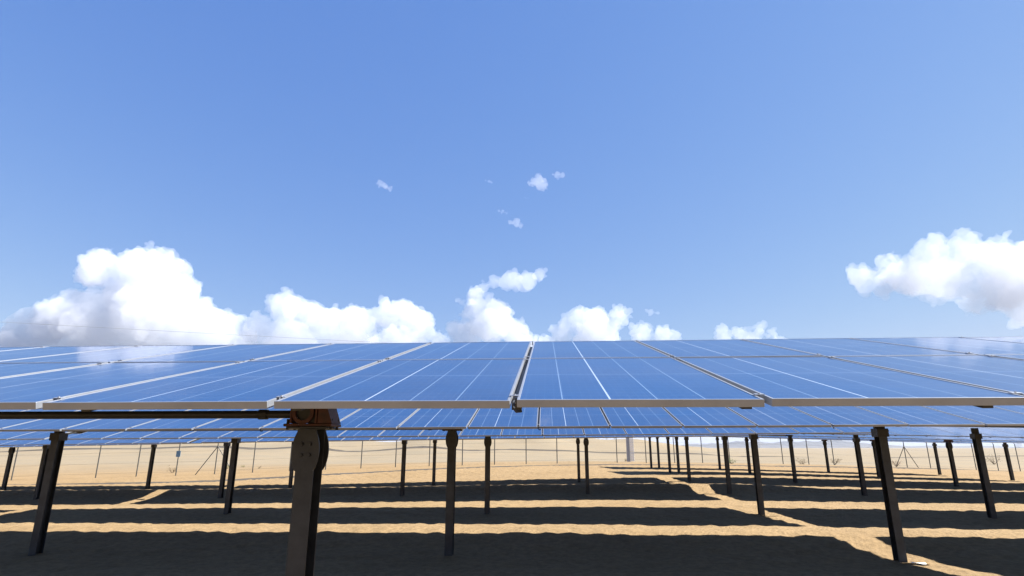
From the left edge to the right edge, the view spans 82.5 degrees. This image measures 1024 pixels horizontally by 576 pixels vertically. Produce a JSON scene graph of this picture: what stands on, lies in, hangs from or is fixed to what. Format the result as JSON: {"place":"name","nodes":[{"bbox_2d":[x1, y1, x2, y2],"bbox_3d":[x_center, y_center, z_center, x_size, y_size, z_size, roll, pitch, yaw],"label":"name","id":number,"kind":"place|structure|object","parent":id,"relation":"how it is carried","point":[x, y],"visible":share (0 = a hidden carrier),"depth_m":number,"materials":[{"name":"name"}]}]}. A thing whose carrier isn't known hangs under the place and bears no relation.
{"place":"outdoors","nodes":[
{"label":"outdoors","id":0,"kind":"place"},
{"bbox_2d":[7,322,381,342],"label":"overhead cable","id":1,"kind":"object","parent":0,"point":[194,332],"visible":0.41,"depth_m":152.30,"materials":[{"name":"grey paint"}]},
{"bbox_2d":[0,446,993,457],"bbox_3d":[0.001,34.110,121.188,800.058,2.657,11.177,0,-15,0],"label":"road","id":2,"kind":"structure","parent":0,"point":[437,447],"depth_m":117.42,"materials":[{"name":"beige sand"}]},
{"bbox_2d":[7,464,1015,484],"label":"track","id":3,"kind":"structure","parent":0,"point":[446,468],"depth_m":37.12,"materials":[{"name":"beige sand"}]},
{"bbox_2d":[0,438,1023,575],"bbox_3d":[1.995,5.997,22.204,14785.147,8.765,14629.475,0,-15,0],"label":"ground","id":4,"kind":"structure","parent":0,"point":[620,520],"depth_m":15.04,"materials":[{"name":"beige sand"}]},
{"bbox_2d":[0,431,84,439],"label":"solar tracker","id":5,"kind":"object","parent":4,"relation":"on","point":[39,435],"visible":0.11,"depth_m":15.18,"materials":[{"name":"blue glass"}]},
{"bbox_2d":[0,434,198,499],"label":"solar tracker","id":6,"kind":"object","parent":4,"relation":"on","point":[45,443],"visible":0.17,"depth_m":21.16,"materials":[{"name":"blue glass"}]},
{"bbox_2d":[0,439,254,489],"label":"solar tracker","id":7,"kind":"object","parent":4,"relation":"on","point":[11,450],"visible":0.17,"depth_m":28.01,"materials":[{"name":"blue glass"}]},
{"bbox_2d":[67,426,872,514],"bbox_3d":[-1.176,4.693,15.558,20.340,3.254,3.312,-1,-15,3],"label":"solar tracker","id":8,"kind":"object","parent":4,"relation":"on","point":[235,437],"visible":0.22,"depth_m":14.57,"materials":[{"name":"blue glass"}]},
{"bbox_2d":[201,434,785,497],"bbox_3d":[-0.813,6.315,21.375,20.340,3.391,3.319,-1,-15,3],"label":"solar tracker","id":9,"kind":"object","parent":4,"relation":"on","point":[227,442],"visible":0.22,"depth_m":20.58,"materials":[{"name":"blue glass"}]},
{"bbox_2d":[288,436,720,487],"bbox_3d":[-0.451,7.886,27.206,20.340,3.510,3.319,-1,-15,3],"label":"solar tracker","id":10,"kind":"object","parent":4,"relation":"on","point":[686,439],"visible":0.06,"depth_m":26.92,"materials":[{"name":"black metal"}]},
{"bbox_2d":[0,337,1023,575],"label":"solar tracker","id":11,"kind":"object","parent":4,"relation":"on","point":[315,387],"visible":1,"depth_m":3.36,"materials":[{"name":"blue glass"}]},
{"bbox_2d":[0,403,1023,562],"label":"solar tracker","id":12,"kind":"object","parent":4,"relation":"on","point":[453,421],"visible":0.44,"depth_m":8.92,"materials":[{"name":"blue glass"}]},
{"bbox_2d":[2,437,1023,479],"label":"perimeter fence","id":13,"kind":"object","parent":4,"relation":"on","point":[462,443],"visible":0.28,"depth_m":45.17,"materials":[{"name":"metal"}]},
{"bbox_2d":[626,438,633,461],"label":"switchgear pillar","id":14,"kind":"structure","parent":4,"relation":"on","point":[629,450],"depth_m":52.06,"materials":[{"name":"white metal"}]},
{"bbox_2d":[648,437,972,474],"bbox_3d":[18.694,10.612,37.836,20.336,3.516,3.345,-1,-15,3],"label":"solar tracker","id":15,"kind":"object","parent":4,"relation":"on","point":[934,444],"visible":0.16,"depth_m":37.49,"materials":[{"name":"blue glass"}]},
{"bbox_2d":[666,436,1023,480],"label":"solar tracker","id":16,"kind":"object","parent":4,"relation":"on","point":[1005,446],"visible":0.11,"depth_m":31.44,"materials":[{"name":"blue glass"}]},
{"bbox_2d":[785,434,1023,485],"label":"solar tracker","id":17,"kind":"object","parent":4,"relation":"on","point":[948,443],"visible":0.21,"depth_m":25.30,"materials":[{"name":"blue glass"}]},
{"bbox_2d":[786,426,1023,495],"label":"solar tracker","id":18,"kind":"object","parent":4,"relation":"on","point":[989,432],"visible":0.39,"depth_m":20.12,"materials":[{"name":"blue glass"}]},
{"bbox_2d":[888,426,1023,518],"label":"solar tracker","id":19,"kind":"object","parent":4,"relation":"on","point":[975,436],"visible":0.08,"depth_m":14.75,"materials":[{"name":"black metal"}]},
{"bbox_2d":[987,454,1000,463],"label":"desert bush","id":20,"kind":"object","parent":4,"relation":"on","point":[992,460],"visible":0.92,"depth_m":73.82,"materials":[{"name":"beige plant"}]},
{"bbox_2d":[0,0,1023,446],"label":"sky","id":21,"kind":"structure","parent":0,"point":[350,171],"materials":[{"name":"blue"}]},
{"bbox_2d":[680,440,1023,447],"bbox_3d":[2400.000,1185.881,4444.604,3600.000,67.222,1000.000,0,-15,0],"label":"hills","id":22,"kind":"structure","parent":0,"point":[802,444],"depth_m":4182.06,"materials":[{"name":"beige sand"}]}
]}

